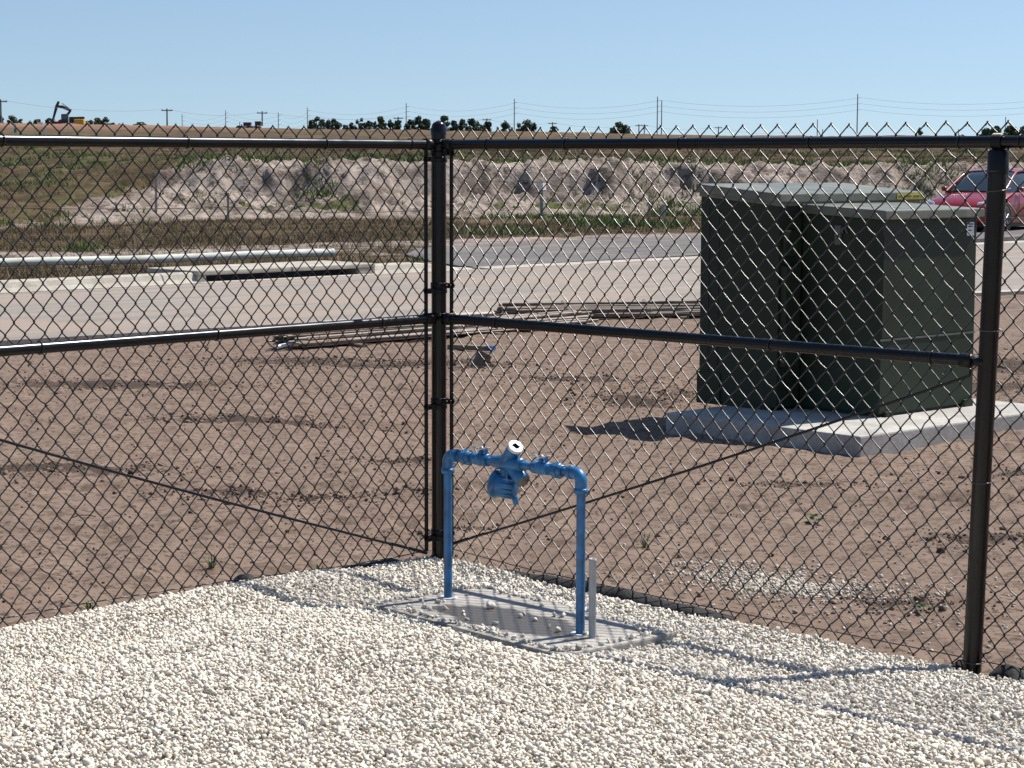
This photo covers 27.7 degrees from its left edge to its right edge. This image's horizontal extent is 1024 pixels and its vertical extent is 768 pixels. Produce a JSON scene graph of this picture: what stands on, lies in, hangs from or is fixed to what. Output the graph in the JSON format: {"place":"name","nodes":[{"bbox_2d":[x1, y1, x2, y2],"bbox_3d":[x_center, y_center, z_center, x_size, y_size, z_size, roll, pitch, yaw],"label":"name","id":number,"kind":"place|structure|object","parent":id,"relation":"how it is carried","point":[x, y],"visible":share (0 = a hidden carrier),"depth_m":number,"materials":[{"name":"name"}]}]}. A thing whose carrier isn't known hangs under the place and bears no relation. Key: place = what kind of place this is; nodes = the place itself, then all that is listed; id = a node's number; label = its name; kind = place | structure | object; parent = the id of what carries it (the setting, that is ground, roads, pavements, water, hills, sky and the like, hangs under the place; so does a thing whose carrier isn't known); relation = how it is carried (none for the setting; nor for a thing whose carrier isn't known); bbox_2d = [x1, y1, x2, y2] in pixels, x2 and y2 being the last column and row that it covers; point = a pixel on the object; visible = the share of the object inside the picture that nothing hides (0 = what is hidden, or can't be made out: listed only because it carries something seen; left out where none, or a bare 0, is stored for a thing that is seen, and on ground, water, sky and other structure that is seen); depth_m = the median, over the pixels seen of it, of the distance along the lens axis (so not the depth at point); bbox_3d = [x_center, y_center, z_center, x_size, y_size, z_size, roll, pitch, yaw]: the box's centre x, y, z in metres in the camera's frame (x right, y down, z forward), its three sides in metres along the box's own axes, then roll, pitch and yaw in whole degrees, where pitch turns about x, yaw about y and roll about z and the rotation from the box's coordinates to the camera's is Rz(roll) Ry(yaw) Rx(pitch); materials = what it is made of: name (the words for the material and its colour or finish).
{"place":"outdoors","nodes":[
{"label":"outdoors","id":0,"kind":"place"},
{"bbox_2d":[0,123,1023,675],"bbox_3d":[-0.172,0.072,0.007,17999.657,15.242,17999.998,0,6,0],"label":"ground","id":1,"kind":"structure","parent":0,"point":[868,523],"depth_m":13.44,"materials":[{"name":"brown soil"}]},
{"bbox_2d":[0,99,6,122],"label":"power pole","id":2,"kind":"object","parent":1,"relation":"on","point":[1,110],"visible":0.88,"depth_m":415.61,"materials":[{"name":"brown wood"}]},
{"bbox_2d":[3,100,782,133],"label":"power line","id":3,"kind":"object","parent":2,"relation":"attached to","point":[360,119],"visible":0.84,"depth_m":548.02,"materials":[{"name":"black metal"}]},
{"bbox_2d":[7,115,17,122],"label":"broadleaf tree","id":4,"kind":"object","parent":1,"relation":"on","point":[13,119],"visible":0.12,"depth_m":573.80,"materials":[{"name":"green plant"}]},
{"bbox_2d":[50,101,85,124],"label":"excavator","id":5,"kind":"object","parent":1,"relation":"on","point":[65,118],"visible":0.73,"depth_m":462.61,"materials":[{"name":"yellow metal"}]},
{"bbox_2d":[83,599,93,610],"bbox_3d":[-1.716,0.902,8.461,0.120,0.056,0.089,0,6,0],"label":"weed","id":6,"kind":"object","parent":1,"relation":"on","point":[88,607],"visible":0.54,"depth_m":8.46,"materials":[{"name":"green plant"}]},
{"bbox_2d":[94,117,101,124],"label":"broadleaf tree","id":7,"kind":"object","parent":1,"relation":"on","point":[97,120],"visible":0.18,"depth_m":564.39,"materials":[{"name":"green plant"}]},
{"bbox_2d":[0,272,202,293],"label":"kerb","id":8,"kind":"structure","parent":1,"relation":"on","point":[69,283],"depth_m":29.37,"materials":[{"name":"concrete"}]},
{"bbox_2d":[99,117,109,124],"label":"broadleaf tree","id":9,"kind":"object","parent":1,"relation":"on","point":[105,119],"visible":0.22,"depth_m":555.03,"materials":[{"name":"green plant"}]},
{"bbox_2d":[155,172,156,212],"bbox_3d":[-10.978,-5.747,64.143,0.070,1.550,0.095,-3,7,-29],"label":"survey stake","id":10,"kind":"object","parent":1,"relation":"on","point":[156,192],"visible":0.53,"depth_m":64.09,"materials":[{"name":"brown wood"}]},
{"bbox_2d":[161,109,172,125],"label":"power pole","id":11,"kind":"object","parent":1,"relation":"on","point":[166,110],"visible":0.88,"depth_m":482.77,"materials":[{"name":"brown wood"}]},
{"bbox_2d":[0,248,335,266],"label":"white pipe","id":12,"kind":"object","parent":1,"relation":"on","point":[49,261],"visible":0.81,"depth_m":34.82,"materials":[{"name":"plastic"}]},
{"bbox_2d":[197,551,218,568],"bbox_3d":[-1.344,0.781,9.240,0.126,0.076,0.137,0,6,0],"label":"weed","id":13,"kind":"object","parent":1,"relation":"on","point":[212,566],"visible":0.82,"depth_m":9.23,"materials":[{"name":"green plant"}]},
{"bbox_2d":[4,206,430,212],"bbox_3d":[-9.492,-5.099,60.074,15.258,0.336,0.798,-1,6,-14],"label":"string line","id":14,"kind":"object","parent":1,"relation":"on","point":[211,207],"visible":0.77,"depth_m":59.91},
{"bbox_2d":[0,120,435,626],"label":"chain link fence","id":15,"kind":"object","parent":1,"relation":"on","point":[425,318],"visible":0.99,"depth_m":8.20,"materials":[{"name":"black metal"}]},
{"bbox_2d":[227,193,228,221],"bbox_3d":[-8.190,-4.942,60.025,0.060,1.150,0.076,-2,7,-20],"label":"survey stake","id":16,"kind":"object","parent":1,"relation":"on","point":[227,206],"visible":0.35,"depth_m":59.99,"materials":[{"name":"grey wood"}]},
{"bbox_2d":[236,121,262,127],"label":"scraper tractor","id":17,"kind":"object","parent":1,"relation":"on","point":[249,124],"visible":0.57,"depth_m":401.72,"materials":[{"name":"metal"}]},
{"bbox_2d":[147,260,384,282],"bbox_3d":[-3.747,-1.645,32.182,1.550,0.372,3.540,6,9,44],"label":"storm drain inlet","id":18,"kind":"object","parent":1,"relation":"on","point":[227,274],"visible":0.52,"depth_m":31.91,"materials":[{"name":"concrete"}]},
{"bbox_2d":[307,119,316,128],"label":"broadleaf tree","id":19,"kind":"object","parent":1,"relation":"on","point":[311,125],"visible":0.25,"depth_m":536.14,"materials":[{"name":"green plant"}]},
{"bbox_2d":[314,117,321,128],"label":"pine tree","id":20,"kind":"object","parent":1,"relation":"on","point":[316,119],"visible":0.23,"depth_m":552.43,"materials":[{"name":"green plant"}]},
{"bbox_2d":[320,119,325,128],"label":"pine tree","id":21,"kind":"object","parent":1,"relation":"on","point":[323,124],"visible":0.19,"depth_m":568.32,"materials":[{"name":"green plant"}]},
{"bbox_2d":[325,119,331,128],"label":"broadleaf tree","id":22,"kind":"object","parent":1,"relation":"on","point":[328,124],"visible":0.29,"depth_m":544.16,"materials":[{"name":"green plant"}]},
{"bbox_2d":[330,118,341,129],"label":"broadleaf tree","id":23,"kind":"object","parent":1,"relation":"on","point":[336,124],"visible":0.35,"depth_m":560.53,"materials":[{"name":"green plant"}]},
{"bbox_2d":[349,122,357,129],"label":"pine tree","id":24,"kind":"object","parent":1,"relation":"on","point":[353,126],"visible":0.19,"depth_m":552.60,"materials":[{"name":"green plant"}]},
{"bbox_2d":[355,118,366,129],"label":"pine tree","id":25,"kind":"object","parent":1,"relation":"on","point":[360,125],"visible":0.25,"depth_m":568.63,"materials":[{"name":"green plant"}]},
{"bbox_2d":[366,120,374,129],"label":"pine tree","id":26,"kind":"object","parent":1,"relation":"on","point":[369,125],"visible":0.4,"depth_m":544.40,"materials":[{"name":"green plant"}]},
{"bbox_2d":[376,116,387,129],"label":"pine tree","id":27,"kind":"object","parent":1,"relation":"on","point":[381,121],"visible":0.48,"depth_m":536.23,"materials":[{"name":"green plant"}]},
{"bbox_2d":[383,119,396,129],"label":"pine tree","id":28,"kind":"object","parent":1,"relation":"on","point":[390,124],"visible":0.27,"depth_m":552.48,"materials":[{"name":"green plant"}]},
{"bbox_2d":[394,120,401,129],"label":"pine tree","id":29,"kind":"object","parent":1,"relation":"on","point":[397,123],"visible":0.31,"depth_m":568.52,"materials":[{"name":"green plant"}]},
{"bbox_2d":[403,119,417,129],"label":"pine tree","id":30,"kind":"object","parent":1,"relation":"on","point":[409,123],"visible":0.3,"depth_m":544.47,"materials":[{"name":"green plant"}]},
{"bbox_2d":[414,115,423,129],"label":"pine tree","id":31,"kind":"object","parent":1,"relation":"on","point":[417,120],"visible":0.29,"depth_m":560.57,"materials":[{"name":"green plant"}]},
{"bbox_2d":[421,118,430,129],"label":"pine tree","id":32,"kind":"object","parent":1,"relation":"on","point":[426,122],"visible":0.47,"depth_m":536.03,"materials":[{"name":"green plant"}]},
{"bbox_2d":[374,262,484,273],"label":"kerb","id":33,"kind":"structure","parent":1,"relation":"on","point":[391,268],"depth_m":33.59,"materials":[{"name":"concrete"}]},
{"bbox_2d":[268,310,598,348],"bbox_3d":[-0.721,-0.566,21.297,0.640,0.202,4.412,6,9,44],"label":"rod bundle","id":34,"kind":"object","parent":1,"relation":"on","point":[405,330],"visible":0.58,"depth_m":20.62,"materials":[{"name":"metal"}]},
{"bbox_2d":[423,121,454,561],"bbox_3d":[-0.317,-0.066,9.086,0.138,2.152,0.110,0,6,0],"label":"fence post","id":35,"kind":"object","parent":1,"relation":"on","point":[437,291],"visible":0.94,"depth_m":9.06,"materials":[{"name":"black metal"}]},
{"bbox_2d":[437,115,450,130],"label":"pine tree","id":36,"kind":"object","parent":1,"relation":"on","point":[443,118],"visible":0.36,"depth_m":552.14,"materials":[{"name":"green plant"}]},
{"bbox_2d":[449,120,458,130],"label":"pine tree","id":37,"kind":"object","parent":1,"relation":"on","point":[454,124],"visible":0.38,"depth_m":568.48,"materials":[{"name":"green plant"}]},
{"bbox_2d":[456,119,468,130],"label":"pine tree","id":38,"kind":"object","parent":1,"relation":"on","point":[461,126],"visible":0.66,"depth_m":544.32,"materials":[{"name":"green plant"}]},
{"bbox_2d":[465,118,477,130],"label":"pine tree","id":39,"kind":"object","parent":1,"relation":"on","point":[471,122],"visible":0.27,"depth_m":560.42,"materials":[{"name":"green plant"}]},
{"bbox_2d":[473,121,484,130],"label":"pine tree","id":40,"kind":"object","parent":1,"relation":"on","point":[480,127],"visible":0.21,"depth_m":536.55,"materials":[{"name":"green plant"}]},
{"bbox_2d":[470,350,491,366],"bbox_3d":[-0.280,-0.176,18.081,0.194,0.233,0.090,-2,7,-23],"label":"wood block","id":41,"kind":"object","parent":1,"relation":"on","point":[478,360],"depth_m":18.04,"materials":[{"name":"grey wood"}]},
{"bbox_2d":[447,344,495,350],"bbox_3d":[-0.387,-0.349,19.825,0.470,0.047,0.102,3,7,25],"label":"wood plank","id":42,"kind":"object","parent":41,"relation":"on","point":[471,347],"visible":0.78,"depth_m":19.78,"materials":[{"name":"wood"}]},
{"bbox_2d":[483,121,491,131],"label":"pine tree","id":43,"kind":"object","parent":1,"relation":"on","point":[487,125],"visible":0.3,"depth_m":552.21,"materials":[{"name":"green plant"}]},
{"bbox_2d":[500,120,511,130],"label":"pine tree","id":44,"kind":"object","parent":1,"relation":"on","point":[505,126],"visible":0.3,"depth_m":536.16,"materials":[{"name":"green plant"}]},
{"bbox_2d":[0,554,1023,767],"bbox_3d":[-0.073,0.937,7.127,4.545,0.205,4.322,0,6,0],"label":"gravel","id":45,"kind":"structure","parent":1,"relation":"on","point":[894,678],"depth_m":6.48,"materials":[{"name":"beige gravel"}]},
{"bbox_2d":[234,574,259,581],"bbox_3d":[-1.070,0.812,8.423,0.097,0.090,0.090,6,8,43],"label":"weed fabric","id":46,"kind":"object","parent":45,"relation":"on","point":[246,577],"visible":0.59,"depth_m":8.40,"materials":[{"name":"grey fabric"}]},
{"bbox_2d":[338,558,407,568],"bbox_3d":[-0.617,0.811,8.994,0.091,0.092,0.460,6,8,42],"label":"weed fabric","id":47,"kind":"object","parent":45,"relation":"on","point":[392,560],"visible":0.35,"depth_m":8.99,"materials":[{"name":"black fabric"}]},
{"bbox_2d":[366,586,676,655],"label":"concrete slab","id":48,"kind":"structure","parent":45,"relation":"on","point":[505,611],"depth_m":7.61,"materials":[{"name":"grey concrete"}]},
{"bbox_2d":[439,440,588,635],"bbox_3d":[-0.001,0.555,7.672,0.125,0.708,0.855,-5,8,-42],"label":"backflow preventer","id":49,"kind":"object","parent":48,"relation":"on","point":[509,478],"visible":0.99,"depth_m":7.61,"materials":[{"name":"blue paint"}]},
{"bbox_2d":[589,558,596,637],"bbox_3d":[0.284,0.781,7.335,0.028,0.335,0.028,0,6,0],"label":"stub pipe","id":50,"kind":"object","parent":48,"relation":"on","point":[592,597],"visible":0.82,"depth_m":7.32,"materials":[{"name":"grey plastic"}]},
{"bbox_2d":[0,342,1023,627],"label":"dirt clods","id":51,"kind":"object","parent":1,"relation":"on","point":[742,484],"visible":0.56,"depth_m":12.19,"materials":[{"name":"brown soil"}]},
{"bbox_2d":[514,99,517,130],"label":"power pole","id":52,"kind":"object","parent":1,"relation":"on","point":[514,114],"visible":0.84,"depth_m":734.77,"materials":[{"name":"wood"}]},
{"bbox_2d":[186,104,1013,124],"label":"power line","id":53,"kind":"object","parent":52,"relation":"attached to","point":[624,111],"visible":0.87,"depth_m":708.27,"materials":[{"name":"black metal"}]},
{"bbox_2d":[194,98,1014,119],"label":"power line","id":54,"kind":"object","parent":52,"relation":"attached to","point":[605,107],"visible":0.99,"depth_m":725.31,"materials":[{"name":"black metal"}]},
{"bbox_2d":[216,110,1013,127],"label":"power line","id":55,"kind":"object","parent":52,"relation":"attached to","point":[668,112],"visible":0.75,"depth_m":699.79,"materials":[{"name":"black metal"}]},
{"bbox_2d":[515,123,523,130],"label":"pine tree","id":56,"kind":"object","parent":1,"relation":"on","point":[518,128],"visible":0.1,"depth_m":573.82,"materials":[{"name":"green plant"}]},
{"bbox_2d":[520,119,537,131],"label":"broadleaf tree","id":57,"kind":"object","parent":1,"relation":"on","point":[531,126],"visible":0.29,"depth_m":564.49,"materials":[{"name":"green plant"}]},
{"bbox_2d":[539,183,545,215],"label":"survey stake","id":58,"kind":"object","parent":1,"relation":"on","point":[543,195],"visible":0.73,"depth_m":66.19,"materials":[{"name":"white wood"}]},
{"bbox_2d":[548,126,558,131],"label":"broadleaf tree","id":59,"kind":"object","parent":1,"relation":"on","point":[552,128],"visible":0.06,"depth_m":555.02,"materials":[{"name":"green plant"}]},
{"bbox_2d":[494,299,699,318],"bbox_3d":[1.518,-0.861,23.967,3.457,0.231,0.640,-1,6,-13],"label":"rod bundle","id":60,"kind":"object","parent":1,"relation":"on","point":[682,311],"visible":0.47,"depth_m":23.72,"materials":[{"name":"metal"}]},
{"bbox_2d":[480,567,736,619],"bbox_3d":[0.338,0.861,8.518,0.101,0.101,1.420,-6,9,-45],"label":"weed fabric","id":61,"kind":"object","parent":1,"relation":"on","point":[636,597],"visible":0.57,"depth_m":8.35,"materials":[{"name":"black fabric"}]},
{"bbox_2d":[608,121,630,133],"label":"broadleaf tree","id":62,"kind":"object","parent":1,"relation":"on","point":[621,127],"visible":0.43,"depth_m":545.69,"materials":[{"name":"green plant"}]},
{"bbox_2d":[636,531,653,547],"bbox_3d":[0.640,0.724,9.673,0.142,0.078,0.154,-2,7,-21],"label":"weed","id":63,"kind":"object","parent":1,"relation":"on","point":[643,543],"visible":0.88,"depth_m":9.68,"materials":[{"name":"green plant"}]},
{"bbox_2d":[648,199,650,217],"bbox_3d":[4.269,-5.292,64.804,0.090,0.921,0.090,1,6,4],"label":"survey stake","id":64,"kind":"object","parent":1,"relation":"on","point":[649,208],"visible":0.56,"depth_m":64.74,"materials":[{"name":"brown wood"}]},
{"bbox_2d":[657,97,660,133],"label":"power pole","id":65,"kind":"object","parent":1,"relation":"on","point":[657,113],"visible":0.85,"depth_m":703.89,"materials":[{"name":"wood"}]},
{"bbox_2d":[661,100,661,133],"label":"power pole","id":66,"kind":"object","parent":1,"relation":"on","point":[661,116],"visible":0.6,"depth_m":710.67,"materials":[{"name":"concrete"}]},
{"bbox_2d":[662,204,664,217],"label":"survey stake","id":67,"kind":"object","parent":1,"relation":"on","point":[663,209],"visible":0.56,"depth_m":66.04,"materials":[{"name":"grey plastic"}]},
{"bbox_2d":[319,289,1023,321],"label":"kerb","id":68,"kind":"structure","parent":1,"relation":"on","point":[977,293],"depth_m":26.51,"materials":[{"name":"concrete"}]},
{"bbox_2d":[442,120,1023,674],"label":"chain link fence","id":69,"kind":"object","parent":1,"relation":"on","point":[984,362],"visible":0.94,"depth_m":7.78,"materials":[{"name":"black metal"}]},
{"bbox_2d":[470,240,1023,268],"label":"kerb","id":70,"kind":"structure","parent":1,"relation":"on","point":[609,261],"depth_m":36.68,"materials":[{"name":"concrete"}]},
{"bbox_2d":[804,514,826,522],"bbox_3d":[1.514,0.677,10.417,0.132,0.045,0.110,0,6,0],"label":"weed","id":71,"kind":"object","parent":1,"relation":"on","point":[812,516],"visible":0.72,"depth_m":10.42,"materials":[{"name":"green plant"}]},
{"bbox_2d":[666,398,1023,456],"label":"concrete pad","id":72,"kind":"object","parent":1,"relation":"on","point":[1010,413],"visible":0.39,"depth_m":14.34,"materials":[{"name":"grey concrete"}]},
{"bbox_2d":[696,183,984,416],"bbox_3d":[2.499,-0.669,15.425,1.703,1.621,1.540,-6,8,-43],"label":"electrical cabinet","id":73,"kind":"object","parent":72,"relation":"on","point":[954,227],"visible":0.87,"depth_m":14.93,"materials":[{"name":"green metal"}]},
{"bbox_2d":[856,94,860,135],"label":"power pole","id":74,"kind":"object","parent":1,"relation":"on","point":[857,116],"visible":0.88,"depth_m":670.49,"materials":[{"name":"wood"}]},
{"bbox_2d":[916,603,932,610],"bbox_3d":[1.628,0.887,8.264,0.068,0.030,0.072,-4,7,-34],"label":"weed","id":75,"kind":"object","parent":1,"relation":"on","point":[921,605],"visible":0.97,"depth_m":8.27,"materials":[{"name":"green plant"}]},
{"bbox_2d":[951,660,962,669],"bbox_3d":[1.579,1.014,7.339,0.093,0.084,0.045,-6,9,-45],"label":"weed fabric","id":76,"kind":"object","parent":1,"relation":"on","point":[957,664],"visible":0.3,"depth_m":7.32,"materials":[{"name":"black fabric"}]},
{"bbox_2d":[978,127,990,135],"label":"broadleaf tree","id":77,"kind":"object","parent":1,"relation":"on","point":[985,132],"visible":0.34,"depth_m":573.96,"materials":[{"name":"green plant"}]},
{"bbox_2d":[988,125,1001,135],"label":"broadleaf tree","id":78,"kind":"object","parent":1,"relation":"on","point":[997,128],"visible":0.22,"depth_m":564.37,"materials":[{"name":"green plant"}]},
{"bbox_2d":[988,664,1023,680],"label":"weed fabric","id":79,"kind":"object","parent":1,"relation":"on","point":[1011,671],"visible":0.56,"depth_m":7.16,"materials":[{"name":"grey fabric"}]},
{"bbox_2d":[1003,125,1017,135],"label":"broadleaf tree","id":80,"kind":"object","parent":1,"relation":"on","point":[1009,130],"visible":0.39,"depth_m":554.73,"materials":[{"name":"green plant"}]},
{"bbox_2d":[1013,126,1023,135],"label":"broadleaf tree","id":81,"kind":"object","parent":1,"relation":"on","point":[1015,133],"visible":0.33,"depth_m":545.98,"materials":[{"name":"green plant"}]},
{"bbox_2d":[0,243,1023,344],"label":"road","id":82,"kind":"structure","parent":0,"point":[126,302],"depth_m":27.36,"materials":[{"name":"grey concrete"}]},
{"bbox_2d":[0,146,1023,279],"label":"dry grass","id":83,"kind":"structure","parent":0,"point":[371,233],"depth_m":52.83,"materials":[{"name":"beige plant"}]},
{"bbox_2d":[0,146,1023,261],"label":"green grass","id":84,"kind":"structure","parent":0,"point":[606,218],"depth_m":72.23,"materials":[{"name":"green plant"}]},
{"bbox_2d":[0,0,1023,135],"label":"sky","id":85,"kind":"structure","parent":0,"point":[116,59],"materials":[{"name":"blue"}]},
{"bbox_2d":[406,226,1023,267],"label":"road","id":86,"kind":"structure","parent":0,"point":[642,251],"depth_m":40.94,"materials":[{"name":"grey asphalt"}]},
{"bbox_2d":[927,169,1023,230],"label":"car","id":87,"kind":"object","parent":86,"relation":"on","point":[966,188],"visible":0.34,"depth_m":50.82,"materials":[{"name":"red paint"}]},
{"bbox_2d":[520,531,1021,653],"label":"gravel","id":88,"kind":"structure","parent":0,"point":[778,583],"depth_m":8.88,"materials":[{"name":"grey gravel"}]}
]}

